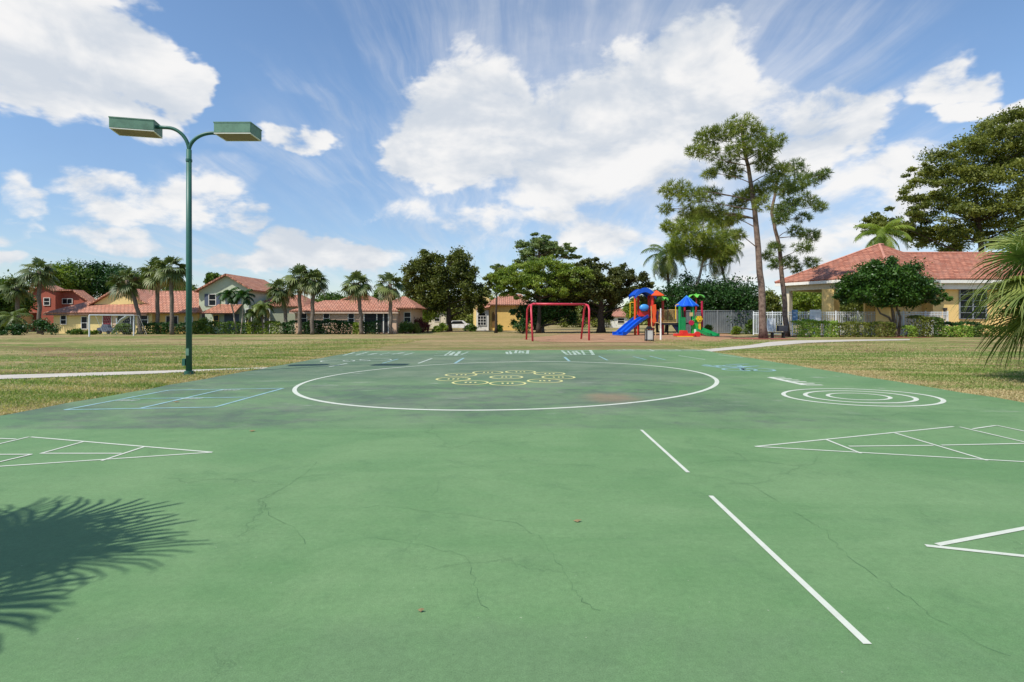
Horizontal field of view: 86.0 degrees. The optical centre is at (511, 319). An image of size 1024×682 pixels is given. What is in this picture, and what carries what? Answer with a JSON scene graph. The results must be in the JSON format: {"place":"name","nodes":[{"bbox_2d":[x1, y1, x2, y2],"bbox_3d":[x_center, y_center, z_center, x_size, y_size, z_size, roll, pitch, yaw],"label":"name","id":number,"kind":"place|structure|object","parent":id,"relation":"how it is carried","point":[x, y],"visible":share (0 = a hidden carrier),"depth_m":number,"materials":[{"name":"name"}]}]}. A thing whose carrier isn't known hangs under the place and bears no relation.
{"place":"outdoors","nodes":[
{"label":"outdoors","id":0,"kind":"place"},
{"bbox_2d":[10,285,94,330],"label":"house","id":1,"kind":"structure","parent":0,"point":[56,299],"depth_m":76.01,"materials":[{"name":"red paint"}]},
{"bbox_2d":[43,289,202,332],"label":"house","id":2,"kind":"structure","parent":0,"point":[71,317],"depth_m":63.35,"materials":[{"name":"yellow paint"}]},
{"bbox_2d":[0,367,266,378],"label":"path","id":3,"kind":"structure","parent":0,"point":[67,374],"depth_m":16.31,"materials":[{"name":"concrete"}]},
{"bbox_2d":[193,273,316,332],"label":"house","id":4,"kind":"structure","parent":0,"point":[211,306],"depth_m":64.00,"materials":[{"name":"beige paint"}]},
{"bbox_2d":[224,314,238,332],"bbox_3d":[-32.634,0.497,63.968,1.710,2.207,0.055,0,0,0],"label":"sliding door","id":5,"kind":"structure","parent":4,"relation":"in","point":[229,317],"depth_m":63.94,"materials":[{"name":"black glass"}]},
{"bbox_2d":[289,295,427,332],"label":"house","id":6,"kind":"structure","parent":0,"point":[409,309],"depth_m":63.00,"materials":[{"name":"orange paint"}]},
{"bbox_2d":[365,314,387,332],"bbox_3d":[-15.560,0.449,62.983,2.770,2.202,0.025,0,0,0],"label":"sliding door","id":7,"kind":"structure","parent":6,"relation":"in","point":[368,317],"depth_m":62.96,"materials":[{"name":"black glass"}]},
{"bbox_2d":[473,294,530,329],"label":"house","id":8,"kind":"structure","parent":0,"point":[486,319],"depth_m":80.00,"materials":[{"name":"yellow paint"}]},
{"bbox_2d":[477,312,485,324],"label":"window","id":9,"kind":"structure","parent":8,"relation":"in","point":[481,318],"depth_m":79.46,"materials":[{"name":"white glass"}]},
{"bbox_2d":[0,322,1023,415],"bbox_3d":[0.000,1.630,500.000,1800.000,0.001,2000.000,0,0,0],"label":"ground","id":10,"kind":"structure","parent":0,"point":[30,342],"depth_m":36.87,"materials":[{"name":"green plant"}]},
{"bbox_2d":[0,322,28,334],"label":"bush","id":11,"kind":"object","parent":10,"relation":"on","point":[16,329],"visible":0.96,"depth_m":55.71,"materials":[{"name":"green plant"}]},
{"bbox_2d":[0,308,33,333],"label":"garden palm","id":12,"kind":"object","parent":10,"relation":"on","point":[12,318],"visible":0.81,"depth_m":59.94,"materials":[{"name":"green plant"}]},
{"bbox_2d":[0,275,34,320],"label":"fan palm","id":13,"kind":"object","parent":10,"relation":"on","point":[16,294],"visible":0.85,"depth_m":63.53,"materials":[{"name":"green plant"}]},
{"bbox_2d":[0,269,37,331],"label":"background tree","id":14,"kind":"object","parent":10,"relation":"on","point":[6,306],"visible":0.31,"depth_m":69.63,"materials":[{"name":"green plant"}]},
{"bbox_2d":[16,257,59,333],"bbox_3d":[-53.344,-2.704,61.950,4.342,8.761,3.973,0,0,0],"label":"fan palm","id":15,"kind":"object","parent":10,"relation":"on","point":[39,279],"visible":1,"depth_m":61.83,"materials":[{"name":"green plant"}]},
{"bbox_2d":[25,317,60,334],"bbox_3d":[-48.590,0.805,57.004,3.453,2.107,2.712,0,0,0],"label":"bush","id":16,"kind":"object","parent":10,"relation":"on","point":[41,325],"visible":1,"depth_m":56.88,"materials":[{"name":"green plant"}]},
{"bbox_2d":[33,263,79,288],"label":"background tree","id":17,"kind":"object","parent":10,"relation":"on","point":[62,279],"visible":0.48,"depth_m":95.48,"materials":[{"name":"green plant"}]},
{"bbox_2d":[28,257,104,298],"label":"background tree","id":18,"kind":"object","parent":10,"relation":"on","point":[74,267],"visible":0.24,"depth_m":98.68,"materials":[{"name":"green plant"}]},
{"bbox_2d":[66,328,86,334],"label":"bush","id":19,"kind":"object","parent":10,"relation":"on","point":[73,331],"visible":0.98,"depth_m":57.74,"materials":[{"name":"green plant"}]},
{"bbox_2d":[97,324,112,333],"bbox_3d":[-43.912,1.072,59.325,1.500,1.043,0.550,0,0,0],"label":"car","id":20,"kind":"object","parent":10,"relation":"on","point":[108,330],"visible":0.87,"depth_m":59.10,"materials":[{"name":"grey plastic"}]},
{"bbox_2d":[77,259,139,296],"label":"background tree","id":21,"kind":"object","parent":10,"relation":"on","point":[99,287],"visible":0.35,"depth_m":100.74,"materials":[{"name":"green plant"}]},
{"bbox_2d":[88,314,146,336],"bbox_3d":[-38.415,0.604,53.718,0.698,2.092,5.143,0,0,35],"label":"soccer goal","id":22,"kind":"object","parent":10,"relation":"on","point":[89,315],"visible":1,"depth_m":53.39,"materials":[{"name":"white metal"}]},
{"bbox_2d":[111,323,132,334],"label":"bush","id":23,"kind":"object","parent":10,"relation":"on","point":[125,328],"visible":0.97,"depth_m":57.78,"materials":[{"name":"green plant"}]},
{"bbox_2d":[105,267,144,333],"bbox_3d":[-41.373,-2.011,58.997,3.797,7.371,3.665,0,0,0],"label":"fan palm","id":24,"kind":"object","parent":10,"relation":"on","point":[126,287],"visible":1,"depth_m":58.77,"materials":[{"name":"green plant"}]},
{"bbox_2d":[135,321,167,333],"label":"hedge","id":25,"kind":"object","parent":10,"relation":"on","point":[148,327],"visible":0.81,"depth_m":59.40,"materials":[{"name":"green plant"}]},
{"bbox_2d":[136,256,169,331],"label":"fan palm","id":26,"kind":"object","parent":10,"relation":"on","point":[150,282],"visible":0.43,"depth_m":59.43,"materials":[{"name":"green plant"}]},
{"bbox_2d":[149,255,185,334],"bbox_3d":[-35.987,-2.541,57.953,3.892,8.427,3.921,0,0,0],"label":"fan palm","id":27,"kind":"object","parent":10,"relation":"on","point":[171,276],"visible":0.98,"depth_m":57.78,"materials":[{"name":"green plant"}]},
{"bbox_2d":[162,321,195,333],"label":"hedge","id":28,"kind":"object","parent":10,"relation":"on","point":[183,330],"visible":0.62,"depth_m":59.36,"materials":[{"name":"green plant"}]},
{"bbox_2d":[108,116,261,374],"bbox_3d":[-9.467,-2.040,15.993,4.054,7.341,0.868,0,0,-4],"label":"street lamp","id":29,"kind":"object","parent":10,"relation":"on","point":[225,131],"visible":0.97,"depth_m":15.93,"materials":[{"name":"metal"}]},
{"bbox_2d":[203,271,220,283],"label":"background tree","id":30,"kind":"object","parent":10,"relation":"on","point":[210,276],"visible":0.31,"depth_m":83.11,"materials":[{"name":"green plant"}]},
{"bbox_2d":[192,320,251,333],"bbox_3d":[-31.620,0.917,59.862,6.081,1.698,1.865,0,0,0],"label":"hedge","id":31,"kind":"object","parent":10,"relation":"on","point":[222,330],"visible":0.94,"depth_m":59.40,"materials":[{"name":"green plant"}]},
{"bbox_2d":[215,287,240,333],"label":"garden palm","id":32,"kind":"object","parent":10,"relation":"on","point":[226,294],"visible":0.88,"depth_m":59.17,"materials":[{"name":"green plant"}]},
{"bbox_2d":[229,289,255,333],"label":"garden palm","id":33,"kind":"object","parent":10,"relation":"on","point":[244,296],"visible":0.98,"depth_m":59.34,"materials":[{"name":"green plant"}]},
{"bbox_2d":[243,308,265,333],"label":"garden palm","id":34,"kind":"object","parent":10,"relation":"on","point":[249,314],"visible":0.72,"depth_m":59.32,"materials":[{"name":"green plant"}]},
{"bbox_2d":[251,300,274,333],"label":"garden palm","id":35,"kind":"object","parent":10,"relation":"on","point":[262,307],"visible":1,"depth_m":59.20,"materials":[{"name":"green plant"}]},
{"bbox_2d":[245,321,283,333],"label":"hedge","id":36,"kind":"object","parent":10,"relation":"on","point":[270,323],"visible":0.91,"depth_m":59.38,"materials":[{"name":"green plant"}]},
{"bbox_2d":[265,278,296,331],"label":"fan palm","id":37,"kind":"object","parent":10,"relation":"on","point":[281,297],"visible":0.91,"depth_m":59.61,"materials":[{"name":"green plant"}]},
{"bbox_2d":[282,320,297,333],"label":"hedge","id":38,"kind":"object","parent":10,"relation":"on","point":[288,328],"visible":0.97,"depth_m":59.39,"materials":[{"name":"green plant"}]},
{"bbox_2d":[282,263,310,334],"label":"fan palm","id":39,"kind":"object","parent":10,"relation":"on","point":[292,282],"visible":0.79,"depth_m":58.15,"materials":[{"name":"green plant"}]},
{"bbox_2d":[302,319,318,333],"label":"hedge","id":40,"kind":"object","parent":10,"relation":"on","point":[306,328],"visible":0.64,"depth_m":59.40,"materials":[{"name":"green plant"}]},
{"bbox_2d":[298,268,329,334],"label":"fan palm","id":41,"kind":"object","parent":10,"relation":"on","point":[318,285],"visible":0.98,"depth_m":57.72,"materials":[{"name":"green plant"}]},
{"bbox_2d":[316,319,339,333],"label":"hedge","id":42,"kind":"object","parent":10,"relation":"on","point":[321,330],"visible":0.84,"depth_m":59.39,"materials":[{"name":"green plant"}]},
{"bbox_2d":[315,291,346,301],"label":"background tree","id":43,"kind":"object","parent":10,"relation":"on","point":[333,296],"visible":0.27,"depth_m":94.25,"materials":[{"name":"green plant"}]},
{"bbox_2d":[337,320,353,333],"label":"hedge","id":44,"kind":"object","parent":10,"relation":"on","point":[347,327],"visible":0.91,"depth_m":59.36,"materials":[{"name":"green plant"}]},
{"bbox_2d":[340,270,373,333],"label":"fan palm","id":45,"kind":"object","parent":10,"relation":"on","point":[358,289],"visible":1,"depth_m":58.75,"materials":[{"name":"green plant"}]},
{"bbox_2d":[363,320,381,333],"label":"hedge","id":46,"kind":"object","parent":10,"relation":"on","point":[366,328],"visible":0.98,"depth_m":59.41,"materials":[{"name":"green plant"}]},
{"bbox_2d":[374,272,406,333],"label":"fan palm","id":47,"kind":"object","parent":10,"relation":"on","point":[390,293],"visible":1,"depth_m":59.67,"materials":[{"name":"green plant"}]},
{"bbox_2d":[397,320,413,333],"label":"bush","id":48,"kind":"object","parent":10,"relation":"on","point":[403,326],"visible":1,"depth_m":61.92,"materials":[{"name":"green plant"}]},
{"bbox_2d":[398,293,446,324],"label":"background tree","id":49,"kind":"object","parent":10,"relation":"on","point":[434,316],"visible":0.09,"depth_m":86.69,"materials":[{"name":"green plant"}]},
{"bbox_2d":[414,317,430,332],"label":"bush","id":50,"kind":"object","parent":10,"relation":"on","point":[424,327],"visible":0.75,"depth_m":65.89,"materials":[{"name":"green plant"}]},
{"bbox_2d":[429,311,446,327],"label":"house","id":51,"kind":"structure","parent":10,"relation":"on","point":[437,321],"depth_m":100.00,"materials":[{"name":"paint"}]},
{"bbox_2d":[398,245,490,331],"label":"shade tree","id":52,"kind":"object","parent":10,"relation":"on","point":[432,284],"visible":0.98,"depth_m":70.96,"materials":[{"name":"green plant"}]},
{"bbox_2d":[450,305,468,320],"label":"background tree","id":53,"kind":"object","parent":10,"relation":"on","point":[457,316],"visible":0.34,"depth_m":103.38,"materials":[{"name":"green plant"}]},
{"bbox_2d":[451,320,468,328],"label":"parked car","id":54,"kind":"object","parent":10,"relation":"on","point":[459,324],"visible":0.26,"depth_m":83.20,"materials":[{"name":"white paint"}]},
{"bbox_2d":[482,266,518,332],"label":"shade tree","id":55,"kind":"object","parent":10,"relation":"on","point":[488,287],"visible":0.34,"depth_m":64.90,"materials":[{"name":"green plant"}]},
{"bbox_2d":[0,349,1023,681],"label":"play court","id":56,"kind":"object","parent":10,"relation":"on","point":[348,515],"visible":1,"depth_m":4.26,"materials":[{"name":"paint"}]},
{"bbox_2d":[508,315,530,333],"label":"bush","id":57,"kind":"object","parent":10,"relation":"on","point":[520,323],"visible":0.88,"depth_m":61.79,"materials":[{"name":"green plant"}]},
{"bbox_2d":[489,232,581,329],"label":"shade tree","id":58,"kind":"object","parent":10,"relation":"on","point":[543,246],"visible":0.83,"depth_m":83.00,"materials":[{"name":"green plant"}]},
{"bbox_2d":[508,286,579,332],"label":"shade tree","id":59,"kind":"object","parent":10,"relation":"on","point":[556,313],"visible":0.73,"depth_m":66.22,"materials":[{"name":"green plant"}]},
{"bbox_2d":[487,254,615,332],"bbox_3d":[4.317,-3.003,64.689,14.941,9.346,8.640,0,0,-21],"label":"shade tree","id":60,"kind":"object","parent":10,"relation":"on","point":[532,275],"visible":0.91,"depth_m":63.21,"materials":[{"name":"green plant"}]},
{"bbox_2d":[545,301,614,327],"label":"background tree","id":61,"kind":"object","parent":10,"relation":"on","point":[592,320],"visible":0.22,"depth_m":108.03,"materials":[{"name":"plant"}]},
{"bbox_2d":[543,257,655,332],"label":"spreading tree","id":62,"kind":"object","parent":10,"relation":"on","point":[617,276],"visible":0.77,"depth_m":65.30,"materials":[{"name":"green plant"}]},
{"bbox_2d":[605,309,628,327],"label":"house","id":63,"kind":"structure","parent":10,"relation":"on","point":[620,320],"depth_m":105.00,"materials":[{"name":"tile"}]},
{"bbox_2d":[522,333,735,341],"bbox_3d":[11.809,1.618,51.286,17.226,0.001,29.595,0,0,22],"label":"mulch bed","id":64,"kind":"object","parent":10,"relation":"on","point":[630,337],"visible":0.73,"depth_m":46.09,"materials":[{"name":"beige sand"}]},
{"bbox_2d":[525,303,589,340],"bbox_3d":[3.595,0.207,42.800,5.278,2.929,3.335,0,0,-15],"label":"swing frame","id":65,"kind":"object","parent":64,"relation":"on","point":[530,305],"visible":0.93,"depth_m":42.63,"materials":[{"name":"red paint"}]},
{"bbox_2d":[645,326,653,340],"bbox_3d":[10.111,1.075,40.500,0.560,1.110,0.500,0,0,0],"label":"litter bin","id":66,"kind":"object","parent":64,"relation":"on","point":[649,335],"visible":0.85,"depth_m":40.30,"materials":[{"name":"white metal"}]},
{"bbox_2d":[612,288,719,336],"bbox_3d":[15.251,-0.755,54.720,10.371,4.874,8.840,0,0,0],"label":"play structure","id":67,"kind":"object","parent":64,"relation":"on","point":[697,329],"visible":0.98,"depth_m":55.88,"materials":[{"name":"blue plastic"}]},
{"bbox_2d":[621,297,645,328],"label":"background tree","id":68,"kind":"object","parent":10,"relation":"on","point":[626,309],"visible":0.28,"depth_m":94.09,"materials":[{"name":"green plant"}]},
{"bbox_2d":[423,300,861,324],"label":"tree line","id":69,"kind":"object","parent":10,"relation":"on","point":[469,320],"visible":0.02,"depth_m":151.59,"materials":[{"name":"green plant"}]},
{"bbox_2d":[639,287,672,331],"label":"tree","id":70,"kind":"object","parent":10,"relation":"on","point":[657,307],"visible":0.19,"depth_m":69.07,"materials":[{"name":"plant"}]},
{"bbox_2d":[640,244,685,331],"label":"coconut palm","id":71,"kind":"object","parent":10,"relation":"on","point":[665,266],"visible":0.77,"depth_m":71.58,"materials":[{"name":"green plant"}]},
{"bbox_2d":[654,269,721,325],"bbox_3d":[21.439,-2.263,65.947,8.908,7.860,8.610,0,0,0],"label":"bush","id":72,"kind":"object","parent":10,"relation":"on","point":[675,293],"visible":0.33,"depth_m":64.79,"materials":[{"name":"green plant"}]},
{"bbox_2d":[658,204,741,286],"bbox_3d":[22.504,-6.101,65.791,9.676,15.678,9.274,0,0,17],"label":"leaning tree","id":73,"kind":"object","parent":10,"relation":"on","point":[698,247],"visible":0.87,"depth_m":64.12,"materials":[{"name":"green plant"}]},
{"bbox_2d":[681,310,758,332],"bbox_3d":[22.822,0.322,60.964,9.115,2.657,0.097,0,0,0],"label":"screened fence","id":74,"kind":"object","parent":10,"relation":"on","point":[716,319],"visible":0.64,"depth_m":61.00,"materials":[{"name":"grey metal"}]},
{"bbox_2d":[697,237,744,281],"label":"coconut palm","id":75,"kind":"object","parent":10,"relation":"on","point":[715,270],"visible":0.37,"depth_m":71.63,"materials":[{"name":"green plant"}]},
{"bbox_2d":[698,271,771,325],"bbox_3d":[25.248,-1.746,63.733,9.212,7.568,9.792,0,0,0],"label":"bush","id":76,"kind":"object","parent":10,"relation":"on","point":[733,296],"visible":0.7,"depth_m":61.98,"materials":[{"name":"green plant"}]},
{"bbox_2d":[742,319,758,333],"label":"bush","id":77,"kind":"object","parent":10,"relation":"on","point":[749,325],"visible":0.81,"depth_m":59.34,"materials":[{"name":"green plant"}]},
{"bbox_2d":[734,338,795,338],"bbox_3d":[21.070,1.610,45.941,5.296,0.001,4.673,0,0,0],"label":"mulch ring","id":78,"kind":"object","parent":10,"relation":"on","point":[769,338],"visible":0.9,"depth_m":45.86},
{"bbox_2d":[655,112,796,338],"bbox_3d":[17.990,-7.519,46.036,12.465,18.419,7.152,0,0,0],"label":"pine tree","id":79,"kind":"object","parent":78,"relation":"on","point":[765,146],"visible":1,"depth_m":45.58,"materials":[{"name":"green plant"}]},
{"bbox_2d":[757,288,781,324],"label":"background tree","id":80,"kind":"object","parent":10,"relation":"on","point":[773,299],"visible":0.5,"depth_m":90.80,"materials":[{"name":"green plant"}]},
{"bbox_2d":[753,311,792,335],"bbox_3d":[26.309,0.410,55.500,0.080,2.480,3.984,0,0,-40],"label":"picket fence","id":81,"kind":"object","parent":10,"relation":"on","point":[772,314],"visible":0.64,"depth_m":55.24,"materials":[{"name":"white metal"}]},
{"bbox_2d":[767,318,774,331],"bbox_3d":[26.218,0.575,55.582,0.863,1.342,0.036,0,0,0],"label":"notice board","id":82,"kind":"object","parent":81,"relation":"attached to","point":[769,324],"visible":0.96,"depth_m":55.57,"materials":[{"name":"white"}]},
{"bbox_2d":[768,326,787,337],"bbox_3d":[23.095,1.090,47.590,1.700,1.080,0.680,0,0,0],"label":"park bench","id":83,"kind":"object","parent":10,"relation":"on","point":[782,328],"visible":0.86,"depth_m":47.62,"materials":[{"name":"black metal"}]},
{"bbox_2d":[762,157,834,335],"bbox_3d":[26.802,-7.139,51.929,7.538,17.627,7.002,0,0,0],"label":"pine tree","id":84,"kind":"object","parent":10,"relation":"on","point":[784,208],"visible":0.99,"depth_m":51.12,"materials":[{"name":"green plant"}]},
{"bbox_2d":[790,320,808,336],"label":"shrub","id":85,"kind":"object","parent":10,"relation":"on","point":[803,324],"visible":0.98,"depth_m":49.43,"materials":[{"name":"green plant"}]},
{"bbox_2d":[779,291,821,329],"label":"background tree","id":86,"kind":"object","parent":10,"relation":"on","point":[803,301],"visible":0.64,"depth_m":82.36,"materials":[{"name":"green plant"}]},
{"bbox_2d":[801,319,821,336],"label":"shrub","id":87,"kind":"object","parent":10,"relation":"on","point":[815,329],"visible":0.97,"depth_m":49.41,"materials":[{"name":"green plant"}]},
{"bbox_2d":[820,319,838,336],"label":"shrub","id":88,"kind":"object","parent":10,"relation":"on","point":[831,331],"visible":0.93,"depth_m":49.43,"materials":[{"name":"green plant"}]},
{"bbox_2d":[832,320,859,336],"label":"shrub","id":89,"kind":"object","parent":10,"relation":"on","point":[854,327],"visible":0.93,"depth_m":49.38,"materials":[{"name":"green plant"}]},
{"bbox_2d":[840,302,862,328],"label":"background tree","id":90,"kind":"object","parent":10,"relation":"on","point":[850,307],"visible":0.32,"depth_m":89.72,"materials":[{"name":"green plant"}]},
{"bbox_2d":[797,311,947,335],"bbox_3d":[35.444,0.410,53.934,15.844,2.480,0.821,0,0,-2],"label":"picket fence","id":91,"kind":"object","parent":10,"relation":"on","point":[874,314],"visible":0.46,"depth_m":53.85,"materials":[{"name":"white metal"}]},
{"bbox_2d":[810,310,820,320],"bbox_3d":[29.651,-0.324,53.682,1.065,1.204,0.036,0,0,0],"label":"notice board","id":92,"kind":"object","parent":91,"relation":"attached to","point":[815,314],"visible":0.68,"depth_m":53.67,"materials":[{"name":"white"}]},
{"bbox_2d":[856,320,896,336],"bbox_3d":[32.961,0.877,49.836,3.360,1.638,1.603,0,0,0],"label":"shrub","id":93,"kind":"object","parent":10,"relation":"on","point":[885,330],"visible":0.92,"depth_m":49.37,"materials":[{"name":"green plant"}]},
{"bbox_2d":[853,218,915,250],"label":"coconut palm","id":94,"kind":"object","parent":10,"relation":"on","point":[882,237],"visible":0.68,"depth_m":74.18,"materials":[{"name":"green plant"}]},
{"bbox_2d":[828,255,953,336],"bbox_3d":[34.561,-2.125,50.608,9.884,7.649,5.605,0,0,0],"label":"round tree","id":95,"kind":"object","parent":10,"relation":"on","point":[877,283],"visible":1,"depth_m":49.29,"materials":[{"name":"green plant"}]},
{"bbox_2d":[865,336,925,337],"bbox_3d":[35.167,1.610,50.500,5.361,0.001,4.673,0,0,0],"label":"mulch ring","id":96,"kind":"object","parent":10,"relation":"on","point":[909,337],"visible":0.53,"depth_m":48.37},
{"bbox_2d":[899,325,918,336],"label":"shrub","id":97,"kind":"object","parent":96,"relation":"on","point":[911,331],"visible":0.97,"depth_m":49.33,"materials":[{"name":"green plant"}]},
{"bbox_2d":[904,315,933,336],"bbox_3d":[36.967,0.644,49.805,1.950,2.150,1.738,0,0,0],"label":"shrub","id":98,"kind":"object","parent":96,"relation":"on","point":[927,319],"visible":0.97,"depth_m":49.29,"materials":[{"name":"green plant"}]},
{"bbox_2d":[774,243,1022,336],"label":"clubhouse","id":99,"kind":"structure","parent":10,"relation":"on","point":[950,270],"depth_m":56.50,"materials":[{"name":"tile"}]},
{"bbox_2d":[959,289,986,318],"bbox_3d":[46.589,-1.582,55.545,2.784,3.128,0.130,0,0,0],"label":"window","id":100,"kind":"structure","parent":99,"relation":"in","point":[961,315],"depth_m":55.55,"materials":[{"name":"silver metal"}]},
{"bbox_2d":[927,316,945,336],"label":"shrub","id":101,"kind":"object","parent":10,"relation":"on","point":[938,324],"visible":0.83,"depth_m":49.28,"materials":[{"name":"green plant"}]},
{"bbox_2d":[853,102,1023,251],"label":"spreading tree","id":102,"kind":"object","parent":10,"relation":"on","point":[986,138],"visible":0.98,"depth_m":79.95,"materials":[{"name":"green plant"}]},
{"bbox_2d":[934,324,973,336],"bbox_3d":[39.980,1.078,49.781,3.123,1.270,1.610,0,0,0],"label":"shrub","id":103,"kind":"object","parent":10,"relation":"on","point":[951,333],"visible":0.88,"depth_m":49.24,"materials":[{"name":"green plant"}]},
{"bbox_2d":[937,321,980,336],"bbox_3d":[41.379,0.928,50.957,3.803,1.593,1.793,0,0,0],"label":"shrub","id":104,"kind":"object","parent":10,"relation":"on","point":[960,323],"visible":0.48,"depth_m":50.48,"materials":[{"name":"green plant"}]},
{"bbox_2d":[947,200,1023,375],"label":"fan palm","id":105,"kind":"object","parent":10,"relation":"on","point":[1011,291],"visible":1,"depth_m":14.55,"materials":[{"name":"green plant"}]},
{"bbox_2d":[968,324,1023,336],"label":"shrub","id":106,"kind":"object","parent":10,"relation":"on","point":[976,328],"visible":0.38,"depth_m":49.28,"materials":[{"name":"green plant"}]},
{"bbox_2d":[0,0,1023,319],"label":"sky","id":107,"kind":"structure","parent":0,"point":[393,130],"materials":[{"name":"blue"}]},
{"bbox_2d":[702,339,909,350],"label":"path","id":108,"kind":"structure","parent":0,"point":[768,344],"depth_m":38.03,"materials":[{"name":"concrete"}]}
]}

